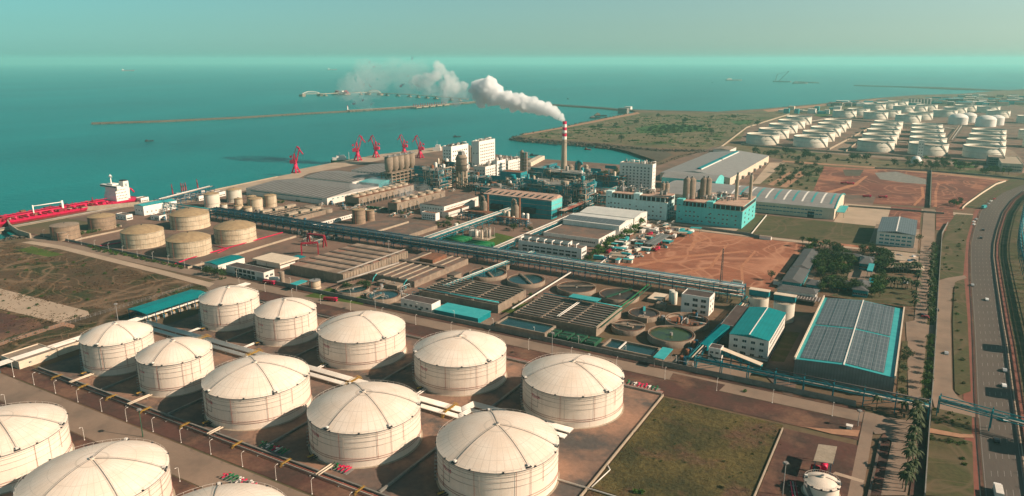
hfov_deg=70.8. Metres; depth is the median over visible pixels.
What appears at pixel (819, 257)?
broadleaf tree
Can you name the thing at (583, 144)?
rock slope
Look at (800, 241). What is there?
road
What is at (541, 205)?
boiler hall
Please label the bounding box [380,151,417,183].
silo block
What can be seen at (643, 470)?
meadow
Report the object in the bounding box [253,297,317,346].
storage tank
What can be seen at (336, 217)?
long building
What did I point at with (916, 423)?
palm tree
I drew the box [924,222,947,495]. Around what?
compound wall
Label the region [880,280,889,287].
broadleaf tree
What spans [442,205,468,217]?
lean to
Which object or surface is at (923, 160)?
road
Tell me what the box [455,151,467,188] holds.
prilling tower
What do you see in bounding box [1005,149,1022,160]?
road
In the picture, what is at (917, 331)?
road
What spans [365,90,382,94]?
arch bridge
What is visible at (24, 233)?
sea wall
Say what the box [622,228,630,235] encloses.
broadleaf tree
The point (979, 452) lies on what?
verge
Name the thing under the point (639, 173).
white tower
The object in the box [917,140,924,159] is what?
stair tower
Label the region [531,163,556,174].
gallery building
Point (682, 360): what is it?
equipment skid
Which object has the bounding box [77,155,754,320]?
yard
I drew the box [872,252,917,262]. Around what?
parking
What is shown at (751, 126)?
depot wall
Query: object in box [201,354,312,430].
storage tank
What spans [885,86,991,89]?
breakwater
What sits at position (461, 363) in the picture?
storage tank
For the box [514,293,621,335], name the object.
aeration basin
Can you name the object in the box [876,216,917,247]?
warehouse
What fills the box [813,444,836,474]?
pump shelter
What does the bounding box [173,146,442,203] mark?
quay
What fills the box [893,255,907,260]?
carport
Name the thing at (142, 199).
quay building
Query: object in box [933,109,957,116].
depot tank
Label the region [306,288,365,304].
lawn
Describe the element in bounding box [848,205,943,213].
compound wall
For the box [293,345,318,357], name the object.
bund wall
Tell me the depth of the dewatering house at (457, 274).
501.67 m
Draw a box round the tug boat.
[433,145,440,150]
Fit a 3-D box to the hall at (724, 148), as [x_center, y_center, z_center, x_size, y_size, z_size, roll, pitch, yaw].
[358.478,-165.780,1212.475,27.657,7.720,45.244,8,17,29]
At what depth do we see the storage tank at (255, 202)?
736.27 m
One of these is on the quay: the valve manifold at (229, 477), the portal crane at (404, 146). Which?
the portal crane at (404, 146)
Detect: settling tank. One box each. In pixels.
[495,316,555,336]
[601,338,660,358]
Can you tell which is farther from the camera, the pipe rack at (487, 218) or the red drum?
the pipe rack at (487, 218)
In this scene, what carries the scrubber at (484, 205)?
on the yard at (291, 247)
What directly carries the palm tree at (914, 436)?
on the ground at (724, 305)
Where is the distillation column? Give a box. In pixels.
[519,150,528,173]
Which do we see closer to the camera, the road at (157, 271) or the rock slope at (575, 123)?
the road at (157, 271)
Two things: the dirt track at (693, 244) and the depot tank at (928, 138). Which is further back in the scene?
the depot tank at (928, 138)
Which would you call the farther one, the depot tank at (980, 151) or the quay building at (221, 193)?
the depot tank at (980, 151)
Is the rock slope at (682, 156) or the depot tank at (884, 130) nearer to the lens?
the rock slope at (682, 156)
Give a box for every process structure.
[410,162,451,189]
[433,158,469,183]
[468,172,524,189]
[475,180,517,199]
[513,174,584,210]
[524,166,594,183]
[572,175,594,210]
[580,189,605,204]
[587,165,627,187]
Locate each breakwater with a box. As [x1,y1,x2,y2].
[91,110,348,124]
[348,101,475,111]
[475,102,768,113]
[854,85,1023,90]
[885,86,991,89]
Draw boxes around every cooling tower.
[345,182,413,205]
[388,188,444,213]
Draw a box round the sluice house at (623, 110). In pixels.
[618,108,628,113]
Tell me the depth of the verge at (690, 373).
386.13 m
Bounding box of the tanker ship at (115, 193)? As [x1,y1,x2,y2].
[0,174,135,227]
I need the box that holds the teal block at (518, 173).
[500,169,526,184]
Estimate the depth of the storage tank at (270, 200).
754.95 m
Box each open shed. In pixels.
[128,289,206,321]
[252,253,298,269]
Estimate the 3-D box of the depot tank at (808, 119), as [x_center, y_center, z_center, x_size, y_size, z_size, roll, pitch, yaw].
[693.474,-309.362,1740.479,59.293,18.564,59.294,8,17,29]
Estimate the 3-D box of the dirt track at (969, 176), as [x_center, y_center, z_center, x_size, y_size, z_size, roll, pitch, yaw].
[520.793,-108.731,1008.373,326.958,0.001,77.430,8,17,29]
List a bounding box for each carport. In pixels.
[781,292,821,301]
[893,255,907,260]
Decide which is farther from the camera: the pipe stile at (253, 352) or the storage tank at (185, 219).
the storage tank at (185, 219)
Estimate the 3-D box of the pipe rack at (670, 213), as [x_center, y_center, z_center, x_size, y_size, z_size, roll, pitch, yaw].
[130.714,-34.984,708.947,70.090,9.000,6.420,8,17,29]
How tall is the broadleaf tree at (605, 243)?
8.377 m
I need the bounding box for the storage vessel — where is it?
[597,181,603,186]
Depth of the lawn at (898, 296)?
470.53 m
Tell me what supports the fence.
on the ground at (724, 305)
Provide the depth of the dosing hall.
432.26 m
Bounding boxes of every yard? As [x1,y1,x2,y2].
[0,492,12,495]
[39,303,659,495]
[57,151,442,233]
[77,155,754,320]
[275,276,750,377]
[656,147,782,186]
[677,194,875,249]
[697,212,757,230]
[739,105,1023,163]
[753,163,783,183]
[757,428,857,495]
[764,312,814,395]
[834,203,890,225]
[868,224,919,252]
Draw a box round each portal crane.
[289,146,302,172]
[352,135,365,160]
[368,135,379,157]
[397,134,407,152]
[412,135,423,157]
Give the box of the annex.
[422,211,439,220]
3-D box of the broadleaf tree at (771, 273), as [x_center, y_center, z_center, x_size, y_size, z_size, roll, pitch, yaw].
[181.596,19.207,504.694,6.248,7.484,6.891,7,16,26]
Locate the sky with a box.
[0,0,1023,64]
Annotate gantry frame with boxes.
[300,241,318,254]
[306,233,326,246]
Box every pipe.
[68,373,93,382]
[127,394,151,404]
[176,232,282,263]
[189,326,203,331]
[206,426,223,434]
[243,341,259,347]
[315,463,335,475]
[336,262,398,282]
[417,287,498,302]
[511,272,570,308]
[557,478,614,495]
[591,464,610,487]
[598,284,648,324]
[600,285,651,327]
[788,481,798,495]
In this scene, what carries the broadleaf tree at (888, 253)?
on the ground at (724, 305)
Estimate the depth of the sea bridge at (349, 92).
3249.27 m
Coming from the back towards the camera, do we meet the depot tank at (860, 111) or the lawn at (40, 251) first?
the depot tank at (860, 111)
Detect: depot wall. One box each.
[721,114,789,145]
[741,143,1023,166]
[829,127,869,149]
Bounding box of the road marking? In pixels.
[971,191,1023,495]
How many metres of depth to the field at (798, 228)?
656.42 m
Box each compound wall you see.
[650,220,758,237]
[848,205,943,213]
[875,167,1023,179]
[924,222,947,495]
[962,180,1005,208]
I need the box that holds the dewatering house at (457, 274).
[447,271,461,277]
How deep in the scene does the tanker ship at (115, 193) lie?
731.97 m
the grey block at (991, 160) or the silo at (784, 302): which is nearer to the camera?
the silo at (784, 302)
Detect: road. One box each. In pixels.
[0,373,308,495]
[10,234,894,421]
[22,241,213,286]
[206,280,229,289]
[523,112,639,134]
[583,213,675,265]
[651,224,919,255]
[801,150,1023,172]
[830,128,866,150]
[848,412,875,495]
[871,418,921,494]
[880,206,972,214]
[906,250,931,409]
[914,209,934,334]
[931,275,978,417]
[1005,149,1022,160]
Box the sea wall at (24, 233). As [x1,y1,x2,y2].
[7,202,138,237]
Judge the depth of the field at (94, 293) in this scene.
491.62 m
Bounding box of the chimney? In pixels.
[561,121,566,168]
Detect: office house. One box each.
[776,284,818,301]
[781,267,809,286]
[792,248,818,272]
[805,279,821,291]
[830,251,860,261]
[834,279,851,289]
[852,279,870,297]
[859,255,874,269]
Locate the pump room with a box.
[647,292,668,302]
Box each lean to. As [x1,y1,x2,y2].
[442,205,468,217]
[720,305,748,343]
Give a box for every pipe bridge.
[694,353,930,419]
[936,393,1023,430]
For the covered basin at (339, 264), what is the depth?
524.87 m
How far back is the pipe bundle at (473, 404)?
349.65 m
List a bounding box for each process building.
[606,181,674,219]
[676,172,755,228]
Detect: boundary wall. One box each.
[40,233,249,278]
[257,277,855,406]
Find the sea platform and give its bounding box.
[333,90,350,94]
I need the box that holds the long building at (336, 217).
[300,211,351,225]
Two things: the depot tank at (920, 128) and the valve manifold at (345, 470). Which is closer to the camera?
the valve manifold at (345, 470)
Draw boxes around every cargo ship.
[331,155,349,162]
[725,78,741,80]
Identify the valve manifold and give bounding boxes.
[220,472,257,483]
[258,441,291,456]
[331,463,353,474]
[626,379,659,390]
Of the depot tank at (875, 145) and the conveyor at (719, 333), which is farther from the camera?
the depot tank at (875, 145)
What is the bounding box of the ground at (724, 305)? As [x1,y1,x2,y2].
[0,89,1023,495]
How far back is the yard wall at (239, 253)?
586.59 m
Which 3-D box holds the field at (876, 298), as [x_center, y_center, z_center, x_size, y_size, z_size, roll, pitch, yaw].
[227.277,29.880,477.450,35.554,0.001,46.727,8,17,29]
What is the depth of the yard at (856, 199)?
720.62 m
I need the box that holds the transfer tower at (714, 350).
[708,343,723,361]
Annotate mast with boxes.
[136,408,142,436]
[718,249,723,299]
[782,461,788,494]
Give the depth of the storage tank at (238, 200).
757.73 m
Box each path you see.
[833,472,863,482]
[927,427,973,437]
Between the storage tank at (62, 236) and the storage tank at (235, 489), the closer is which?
the storage tank at (235, 489)
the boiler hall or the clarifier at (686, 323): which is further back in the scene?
the boiler hall
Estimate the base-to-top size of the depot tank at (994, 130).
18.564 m
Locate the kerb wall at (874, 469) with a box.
[867,438,881,495]
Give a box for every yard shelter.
[610,254,626,259]
[612,246,627,251]
[644,233,669,244]
[671,231,686,236]
[677,230,692,236]
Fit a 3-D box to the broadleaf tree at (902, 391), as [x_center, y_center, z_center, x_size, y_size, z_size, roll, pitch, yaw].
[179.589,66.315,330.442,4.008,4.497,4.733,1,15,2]
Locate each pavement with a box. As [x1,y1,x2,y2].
[962,208,979,495]
[995,191,1023,447]
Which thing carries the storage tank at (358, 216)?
on the ground at (724, 305)
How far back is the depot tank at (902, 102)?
2348.85 m
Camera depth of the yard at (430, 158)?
749.72 m
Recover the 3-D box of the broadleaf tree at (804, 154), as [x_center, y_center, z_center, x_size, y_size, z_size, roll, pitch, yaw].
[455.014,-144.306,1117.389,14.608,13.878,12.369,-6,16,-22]
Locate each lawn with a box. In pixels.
[17,246,62,256]
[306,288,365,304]
[485,233,513,245]
[501,301,530,312]
[587,229,639,261]
[770,330,799,361]
[883,286,912,305]
[954,165,973,167]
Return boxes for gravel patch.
[843,170,862,175]
[875,172,926,183]
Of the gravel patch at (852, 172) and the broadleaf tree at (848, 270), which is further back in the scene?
the gravel patch at (852, 172)
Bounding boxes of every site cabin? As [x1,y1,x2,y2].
[614,240,623,244]
[615,258,621,263]
[623,258,632,263]
[634,242,642,246]
[640,246,650,250]
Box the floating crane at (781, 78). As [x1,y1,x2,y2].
[773,71,790,81]
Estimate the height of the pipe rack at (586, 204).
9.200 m
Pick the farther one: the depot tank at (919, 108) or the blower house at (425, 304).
the depot tank at (919, 108)
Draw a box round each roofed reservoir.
[354,219,402,232]
[381,222,436,238]
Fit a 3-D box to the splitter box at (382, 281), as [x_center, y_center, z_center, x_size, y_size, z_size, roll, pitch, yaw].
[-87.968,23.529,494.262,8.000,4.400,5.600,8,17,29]
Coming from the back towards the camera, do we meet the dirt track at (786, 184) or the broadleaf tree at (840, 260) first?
the dirt track at (786, 184)
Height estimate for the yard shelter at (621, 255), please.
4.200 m
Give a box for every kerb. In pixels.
[968,209,980,495]
[993,191,1023,463]
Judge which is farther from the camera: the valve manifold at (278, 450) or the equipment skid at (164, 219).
the equipment skid at (164, 219)
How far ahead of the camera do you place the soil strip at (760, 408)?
329.17 m
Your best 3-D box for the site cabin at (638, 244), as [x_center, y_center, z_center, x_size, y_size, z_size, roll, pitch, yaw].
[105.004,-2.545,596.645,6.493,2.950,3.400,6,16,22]
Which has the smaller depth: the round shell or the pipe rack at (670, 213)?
the pipe rack at (670, 213)
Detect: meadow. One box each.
[585,490,609,495]
[592,397,782,495]
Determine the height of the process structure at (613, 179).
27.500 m
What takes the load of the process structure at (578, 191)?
on the ground at (724, 305)
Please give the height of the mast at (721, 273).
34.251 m
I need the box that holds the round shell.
[911,156,921,163]
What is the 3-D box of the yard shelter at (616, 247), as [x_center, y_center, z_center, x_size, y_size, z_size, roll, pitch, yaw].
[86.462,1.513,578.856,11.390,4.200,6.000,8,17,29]
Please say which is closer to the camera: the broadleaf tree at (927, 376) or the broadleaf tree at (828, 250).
the broadleaf tree at (927, 376)
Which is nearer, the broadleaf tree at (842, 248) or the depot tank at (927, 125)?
the broadleaf tree at (842, 248)
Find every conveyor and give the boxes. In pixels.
[700,324,729,350]
[721,347,762,369]
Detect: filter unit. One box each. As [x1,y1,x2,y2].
[547,328,561,337]
[557,330,574,340]
[571,333,587,343]
[584,335,601,346]
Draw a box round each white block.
[474,160,495,180]
[491,155,505,175]
[506,154,519,169]
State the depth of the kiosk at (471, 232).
631.92 m
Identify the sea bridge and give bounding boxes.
[322,92,366,95]
[380,93,468,100]
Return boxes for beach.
[764,98,881,111]
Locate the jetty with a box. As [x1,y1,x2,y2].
[0,198,171,233]
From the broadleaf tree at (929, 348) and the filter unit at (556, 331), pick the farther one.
the filter unit at (556, 331)
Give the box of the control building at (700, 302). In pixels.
[681,288,714,315]
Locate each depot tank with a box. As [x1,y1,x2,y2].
[746,132,779,144]
[758,127,789,138]
[769,123,797,133]
[778,119,805,128]
[786,115,811,124]
[793,134,828,147]
[803,130,835,141]
[810,125,841,136]
[818,122,846,132]
[824,118,851,128]
[832,110,856,117]
[847,108,869,115]
[856,138,895,151]
[862,133,897,144]
[863,103,885,109]
[863,111,888,119]
[866,128,899,138]
[870,124,901,133]
[874,120,902,129]
[876,102,897,108]
[877,109,900,116]
[888,101,908,104]
[893,105,914,112]
[895,114,921,122]
[907,141,949,155]
[908,105,927,111]
[909,111,932,119]
[909,135,947,142]
[910,131,945,136]
[911,123,942,127]
[911,126,943,131]
[916,104,937,110]
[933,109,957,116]
[944,107,967,113]
[947,113,968,124]
[954,104,976,111]
[962,144,1006,158]
[963,112,976,122]
[966,138,1006,145]
[969,132,1006,139]
[971,128,1006,133]
[975,115,996,126]
[976,106,1000,112]
[986,110,1010,117]
[992,115,1004,124]
[1016,115,1023,122]
[1017,129,1023,138]
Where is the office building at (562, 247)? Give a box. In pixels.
[518,234,586,258]
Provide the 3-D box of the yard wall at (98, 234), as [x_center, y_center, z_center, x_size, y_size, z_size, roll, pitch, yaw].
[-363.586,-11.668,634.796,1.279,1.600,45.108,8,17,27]
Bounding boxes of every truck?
[262,280,275,284]
[269,276,279,280]
[323,296,337,301]
[593,255,606,259]
[621,252,633,256]
[649,228,658,232]
[992,482,1004,495]
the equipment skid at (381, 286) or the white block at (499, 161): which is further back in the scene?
the white block at (499, 161)
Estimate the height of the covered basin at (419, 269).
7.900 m
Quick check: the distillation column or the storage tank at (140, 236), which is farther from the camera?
the distillation column
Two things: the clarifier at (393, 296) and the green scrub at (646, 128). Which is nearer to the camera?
the clarifier at (393, 296)
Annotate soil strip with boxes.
[0,364,374,495]
[0,402,201,495]
[259,291,861,439]
[670,373,724,391]
[866,433,889,494]
[910,428,923,494]
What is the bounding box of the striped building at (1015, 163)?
[998,156,1023,172]
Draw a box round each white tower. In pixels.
[443,141,468,169]
[471,137,494,166]
[620,158,655,189]
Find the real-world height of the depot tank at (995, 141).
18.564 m
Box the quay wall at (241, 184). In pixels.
[177,176,277,198]
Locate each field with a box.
[0,241,208,355]
[610,228,804,290]
[737,214,874,245]
[813,166,928,206]
[818,241,868,248]
[830,288,884,302]
[888,206,921,228]
[931,172,997,210]
[936,208,953,230]
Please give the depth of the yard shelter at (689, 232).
633.44 m
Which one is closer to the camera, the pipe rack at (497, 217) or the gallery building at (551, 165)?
the pipe rack at (497, 217)
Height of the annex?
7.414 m
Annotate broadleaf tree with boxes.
[200,266,209,272]
[217,269,226,277]
[363,280,371,287]
[445,215,452,220]
[594,244,603,248]
[602,240,610,249]
[606,235,613,242]
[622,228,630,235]
[630,224,638,231]
[752,146,760,152]
[765,150,773,154]
[767,270,775,279]
[781,147,790,152]
[801,151,810,156]
[814,167,821,174]
[814,254,825,259]
[815,266,826,275]
[822,152,830,161]
[823,248,832,253]
[825,277,835,283]
[827,265,838,274]
[828,282,837,291]
[835,256,844,262]
[836,247,847,252]
[839,252,850,262]
[841,266,854,274]
[849,278,861,282]
[858,246,868,253]
[861,152,870,158]
[867,286,877,296]
[873,247,884,252]
[874,251,886,256]
[874,255,885,260]
[875,261,887,268]
[875,275,886,280]
[875,286,884,296]
[876,268,886,274]
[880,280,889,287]
[883,249,892,255]
[883,257,895,263]
[897,376,905,383]
[898,389,907,394]
[899,363,908,370]
[902,348,914,361]
[920,371,934,380]
[920,379,930,387]
[920,388,930,396]
[923,359,933,364]
[923,365,934,370]
[924,344,933,351]
[925,333,935,339]
[927,315,936,322]
[927,351,934,359]
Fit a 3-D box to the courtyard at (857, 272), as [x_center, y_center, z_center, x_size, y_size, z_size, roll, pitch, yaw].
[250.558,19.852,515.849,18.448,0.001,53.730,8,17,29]
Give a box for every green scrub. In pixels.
[635,124,705,132]
[731,120,750,124]
[815,110,832,116]
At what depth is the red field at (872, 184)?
880.18 m
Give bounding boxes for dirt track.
[0,289,88,322]
[0,313,41,339]
[0,322,74,345]
[616,250,746,269]
[664,245,726,276]
[689,236,714,250]
[740,251,755,288]
[768,172,790,184]
[780,171,804,187]
[782,160,1006,180]
[827,176,867,192]
[913,187,924,204]
[934,181,946,206]
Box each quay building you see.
[116,212,132,219]
[134,201,163,215]
[136,196,148,202]
[150,213,166,220]
[151,199,176,209]
[191,194,203,200]
[214,190,225,196]
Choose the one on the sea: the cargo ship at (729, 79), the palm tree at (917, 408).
the cargo ship at (729, 79)
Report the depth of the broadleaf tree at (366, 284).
484.05 m
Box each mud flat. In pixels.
[613,148,658,161]
[614,147,672,160]
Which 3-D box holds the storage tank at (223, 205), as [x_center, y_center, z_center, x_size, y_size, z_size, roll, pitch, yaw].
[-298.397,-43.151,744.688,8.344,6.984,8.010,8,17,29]
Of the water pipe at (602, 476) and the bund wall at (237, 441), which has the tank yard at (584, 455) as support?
the bund wall at (237, 441)
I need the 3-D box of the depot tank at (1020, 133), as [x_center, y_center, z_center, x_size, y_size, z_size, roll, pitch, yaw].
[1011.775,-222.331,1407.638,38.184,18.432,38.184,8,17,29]
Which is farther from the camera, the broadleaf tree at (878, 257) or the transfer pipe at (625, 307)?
the broadleaf tree at (878, 257)
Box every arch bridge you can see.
[299,91,322,96]
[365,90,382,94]
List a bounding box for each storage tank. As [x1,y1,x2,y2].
[0,401,74,494]
[12,437,175,495]
[49,222,80,239]
[56,232,68,240]
[78,320,154,376]
[87,213,116,230]
[120,224,165,249]
[135,336,214,397]
[165,231,212,258]
[169,208,210,230]
[176,481,283,495]
[198,285,259,331]
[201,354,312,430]
[203,192,219,207]
[213,220,256,244]
[220,203,227,208]
[226,187,241,202]
[234,197,242,205]
[234,204,241,210]
[243,205,252,211]
[248,196,263,210]
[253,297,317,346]
[263,193,276,206]
[306,380,422,468]
[309,278,320,288]
[317,310,406,370]
[352,208,365,224]
[365,209,374,220]
[412,329,506,396]
[434,408,559,495]
[520,352,624,428]
[801,469,841,495]
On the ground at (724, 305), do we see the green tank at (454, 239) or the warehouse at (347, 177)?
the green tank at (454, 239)
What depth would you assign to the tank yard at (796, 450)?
276.52 m
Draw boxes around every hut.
[204,255,244,268]
[759,235,771,239]
[773,279,781,284]
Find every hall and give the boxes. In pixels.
[359,176,405,186]
[420,194,477,215]
[434,302,490,322]
[483,188,561,219]
[543,224,615,246]
[563,213,632,238]
[580,206,647,229]
[662,171,723,183]
[713,146,735,151]
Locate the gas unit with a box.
[472,225,494,239]
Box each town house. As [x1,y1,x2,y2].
[952,98,962,101]
[973,101,983,104]
[996,102,1008,105]
[1008,100,1023,104]
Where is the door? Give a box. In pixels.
[807,211,813,217]
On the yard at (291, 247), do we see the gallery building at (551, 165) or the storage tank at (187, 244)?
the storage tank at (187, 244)
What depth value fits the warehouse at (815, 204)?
727.87 m
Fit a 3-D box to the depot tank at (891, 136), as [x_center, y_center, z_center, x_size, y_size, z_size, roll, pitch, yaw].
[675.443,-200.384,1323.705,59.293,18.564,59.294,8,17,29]
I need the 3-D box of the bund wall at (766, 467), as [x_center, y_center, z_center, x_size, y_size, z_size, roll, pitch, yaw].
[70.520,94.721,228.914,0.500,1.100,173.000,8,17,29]
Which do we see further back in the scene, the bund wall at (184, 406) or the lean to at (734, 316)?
the lean to at (734, 316)
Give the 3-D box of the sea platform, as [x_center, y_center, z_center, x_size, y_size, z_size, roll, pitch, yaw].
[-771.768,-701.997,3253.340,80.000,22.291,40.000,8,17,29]
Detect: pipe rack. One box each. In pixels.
[153,186,214,203]
[162,201,217,219]
[209,206,745,300]
[418,206,510,248]
[442,250,535,285]
[462,211,528,227]
[489,214,569,250]
[566,186,617,212]
[595,187,615,196]
[667,210,675,218]
[686,295,749,366]
[848,137,907,142]
[852,120,950,127]
[947,125,961,142]
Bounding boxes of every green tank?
[442,236,465,242]
[445,236,468,241]
[449,234,471,240]
[467,240,491,246]
[470,239,494,246]
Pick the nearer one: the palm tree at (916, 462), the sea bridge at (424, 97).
the palm tree at (916, 462)
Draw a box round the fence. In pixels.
[1,283,192,343]
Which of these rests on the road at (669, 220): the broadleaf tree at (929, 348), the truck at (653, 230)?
the truck at (653, 230)
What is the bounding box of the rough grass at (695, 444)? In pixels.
[599,402,768,495]
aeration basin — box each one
[419,276,525,312]
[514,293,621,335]
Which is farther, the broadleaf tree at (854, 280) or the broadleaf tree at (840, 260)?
the broadleaf tree at (840, 260)
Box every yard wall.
[74,229,122,240]
[187,236,295,268]
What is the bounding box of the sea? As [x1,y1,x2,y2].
[0,64,1023,239]
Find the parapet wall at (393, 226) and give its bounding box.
[378,221,408,230]
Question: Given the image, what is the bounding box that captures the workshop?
[226,262,274,279]
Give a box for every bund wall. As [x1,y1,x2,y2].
[38,367,388,495]
[100,375,137,389]
[167,397,202,414]
[225,329,255,341]
[259,301,661,395]
[261,421,306,448]
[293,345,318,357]
[378,362,413,381]
[378,447,435,492]
[485,382,522,410]
[580,394,663,495]
[754,427,782,495]
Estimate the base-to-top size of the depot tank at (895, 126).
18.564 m
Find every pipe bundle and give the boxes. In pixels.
[0,282,250,365]
[143,320,572,432]
[153,328,566,437]
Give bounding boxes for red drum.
[820,463,827,471]
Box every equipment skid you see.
[160,216,169,221]
[292,230,301,235]
[332,234,341,240]
[374,283,385,289]
[394,290,407,296]
[398,214,407,218]
[398,283,410,291]
[655,315,670,322]
[675,355,693,366]
[676,316,686,324]
[684,348,696,357]
[688,312,703,320]
[690,320,706,325]
[690,340,701,350]
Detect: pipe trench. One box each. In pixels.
[32,368,376,495]
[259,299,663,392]
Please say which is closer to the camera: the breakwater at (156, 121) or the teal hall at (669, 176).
the teal hall at (669, 176)
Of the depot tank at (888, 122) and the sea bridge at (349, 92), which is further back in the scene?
the sea bridge at (349, 92)
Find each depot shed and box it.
[807,108,816,113]
[833,106,841,109]
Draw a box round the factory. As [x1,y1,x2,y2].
[728,307,785,361]
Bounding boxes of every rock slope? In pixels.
[0,236,27,240]
[509,136,704,151]
[516,111,636,135]
[617,150,709,172]
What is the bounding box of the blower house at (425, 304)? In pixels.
[401,294,440,312]
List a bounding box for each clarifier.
[335,283,369,296]
[366,289,400,303]
[469,266,506,281]
[507,273,544,288]
[556,281,595,295]
[599,287,638,304]
[611,319,644,335]
[628,306,659,322]
[647,325,694,348]
[665,312,708,331]
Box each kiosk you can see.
[469,229,479,235]
[846,423,852,429]
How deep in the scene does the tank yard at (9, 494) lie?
256.49 m
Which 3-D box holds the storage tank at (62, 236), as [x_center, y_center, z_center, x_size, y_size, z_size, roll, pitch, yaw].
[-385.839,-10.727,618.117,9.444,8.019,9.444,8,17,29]
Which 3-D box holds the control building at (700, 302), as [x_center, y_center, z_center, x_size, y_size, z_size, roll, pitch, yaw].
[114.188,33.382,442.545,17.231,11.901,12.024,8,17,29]
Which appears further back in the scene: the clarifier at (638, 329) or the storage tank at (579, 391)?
the clarifier at (638, 329)
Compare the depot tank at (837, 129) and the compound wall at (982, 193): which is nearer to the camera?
the compound wall at (982, 193)
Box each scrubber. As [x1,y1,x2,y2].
[480,194,488,215]
[511,198,520,217]
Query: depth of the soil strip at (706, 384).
345.40 m
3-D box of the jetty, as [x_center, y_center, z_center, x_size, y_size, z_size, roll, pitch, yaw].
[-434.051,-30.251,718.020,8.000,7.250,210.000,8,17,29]
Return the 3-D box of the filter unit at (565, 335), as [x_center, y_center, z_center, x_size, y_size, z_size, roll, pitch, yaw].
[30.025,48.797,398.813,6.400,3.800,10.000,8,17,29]
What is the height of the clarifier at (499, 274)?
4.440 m
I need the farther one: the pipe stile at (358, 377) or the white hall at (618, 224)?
the white hall at (618, 224)
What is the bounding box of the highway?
[971,184,1023,495]
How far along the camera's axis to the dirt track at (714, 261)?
539.01 m
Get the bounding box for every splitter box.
[377,279,390,286]
[385,281,403,289]
[498,264,509,270]
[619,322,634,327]
[637,314,649,323]
[656,301,666,308]
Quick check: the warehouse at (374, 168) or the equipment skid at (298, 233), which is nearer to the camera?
the equipment skid at (298, 233)
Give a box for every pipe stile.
[244,349,261,356]
[344,375,361,384]
[441,402,457,418]
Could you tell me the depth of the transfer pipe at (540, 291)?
466.58 m
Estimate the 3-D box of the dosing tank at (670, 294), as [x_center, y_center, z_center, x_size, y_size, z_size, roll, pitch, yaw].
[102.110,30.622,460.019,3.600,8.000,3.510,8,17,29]
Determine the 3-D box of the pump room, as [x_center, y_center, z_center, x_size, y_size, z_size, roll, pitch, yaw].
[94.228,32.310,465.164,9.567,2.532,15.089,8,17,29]
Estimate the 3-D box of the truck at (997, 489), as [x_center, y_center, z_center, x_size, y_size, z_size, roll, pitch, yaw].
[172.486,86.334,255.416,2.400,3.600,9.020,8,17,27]
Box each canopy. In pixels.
[290,279,307,290]
[463,209,491,214]
[509,249,568,261]
[559,200,590,218]
[569,294,600,304]
[653,347,672,367]
[836,205,847,217]
[867,263,874,277]
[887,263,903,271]
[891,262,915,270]
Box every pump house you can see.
[1,343,57,368]
[50,339,79,355]
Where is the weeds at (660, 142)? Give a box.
[528,115,752,146]
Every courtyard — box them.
[807,259,823,278]
[847,265,874,280]
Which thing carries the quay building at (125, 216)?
on the yard at (430, 158)
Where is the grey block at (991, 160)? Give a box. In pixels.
[986,155,1004,165]
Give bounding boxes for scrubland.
[523,113,768,148]
[724,144,1017,179]
[743,94,1023,120]
[763,163,823,190]
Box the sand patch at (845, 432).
[807,427,859,435]
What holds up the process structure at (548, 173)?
on the ground at (724, 305)
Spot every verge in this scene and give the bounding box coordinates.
[31,233,864,411]
[897,341,907,398]
[921,335,933,409]
[924,433,973,495]
[927,245,940,324]
[930,407,971,433]
[940,214,972,278]
[953,279,970,394]
[962,173,1023,208]
[969,179,1021,495]
[999,194,1023,397]
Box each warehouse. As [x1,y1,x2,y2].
[246,178,378,204]
[304,171,380,183]
[351,163,473,183]
[660,151,768,184]
[669,180,844,219]
[793,295,904,395]
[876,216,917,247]
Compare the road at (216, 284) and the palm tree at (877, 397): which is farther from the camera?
the road at (216, 284)
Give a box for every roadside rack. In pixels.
[1017,218,1023,241]
[1017,231,1023,254]
[1018,243,1023,279]
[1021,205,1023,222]
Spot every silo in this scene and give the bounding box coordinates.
[279,271,284,281]
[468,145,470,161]
[748,287,770,306]
[773,292,796,323]
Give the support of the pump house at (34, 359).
on the ground at (724, 305)
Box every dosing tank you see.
[669,289,674,302]
[671,291,677,304]
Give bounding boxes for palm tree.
[871,395,883,409]
[897,401,908,414]
[897,472,905,488]
[898,470,916,491]
[900,462,914,470]
[901,447,917,467]
[903,441,917,457]
[904,465,918,484]
[906,411,925,422]
[906,425,921,434]
[907,408,922,415]
[907,432,922,443]
[908,458,921,473]
[910,299,920,311]
[911,400,926,411]
[911,417,923,427]
[912,281,922,290]
[912,420,925,433]
[915,407,925,418]
[915,448,924,458]
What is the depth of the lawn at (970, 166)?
1042.47 m
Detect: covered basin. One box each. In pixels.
[290,243,407,283]
[368,252,467,287]

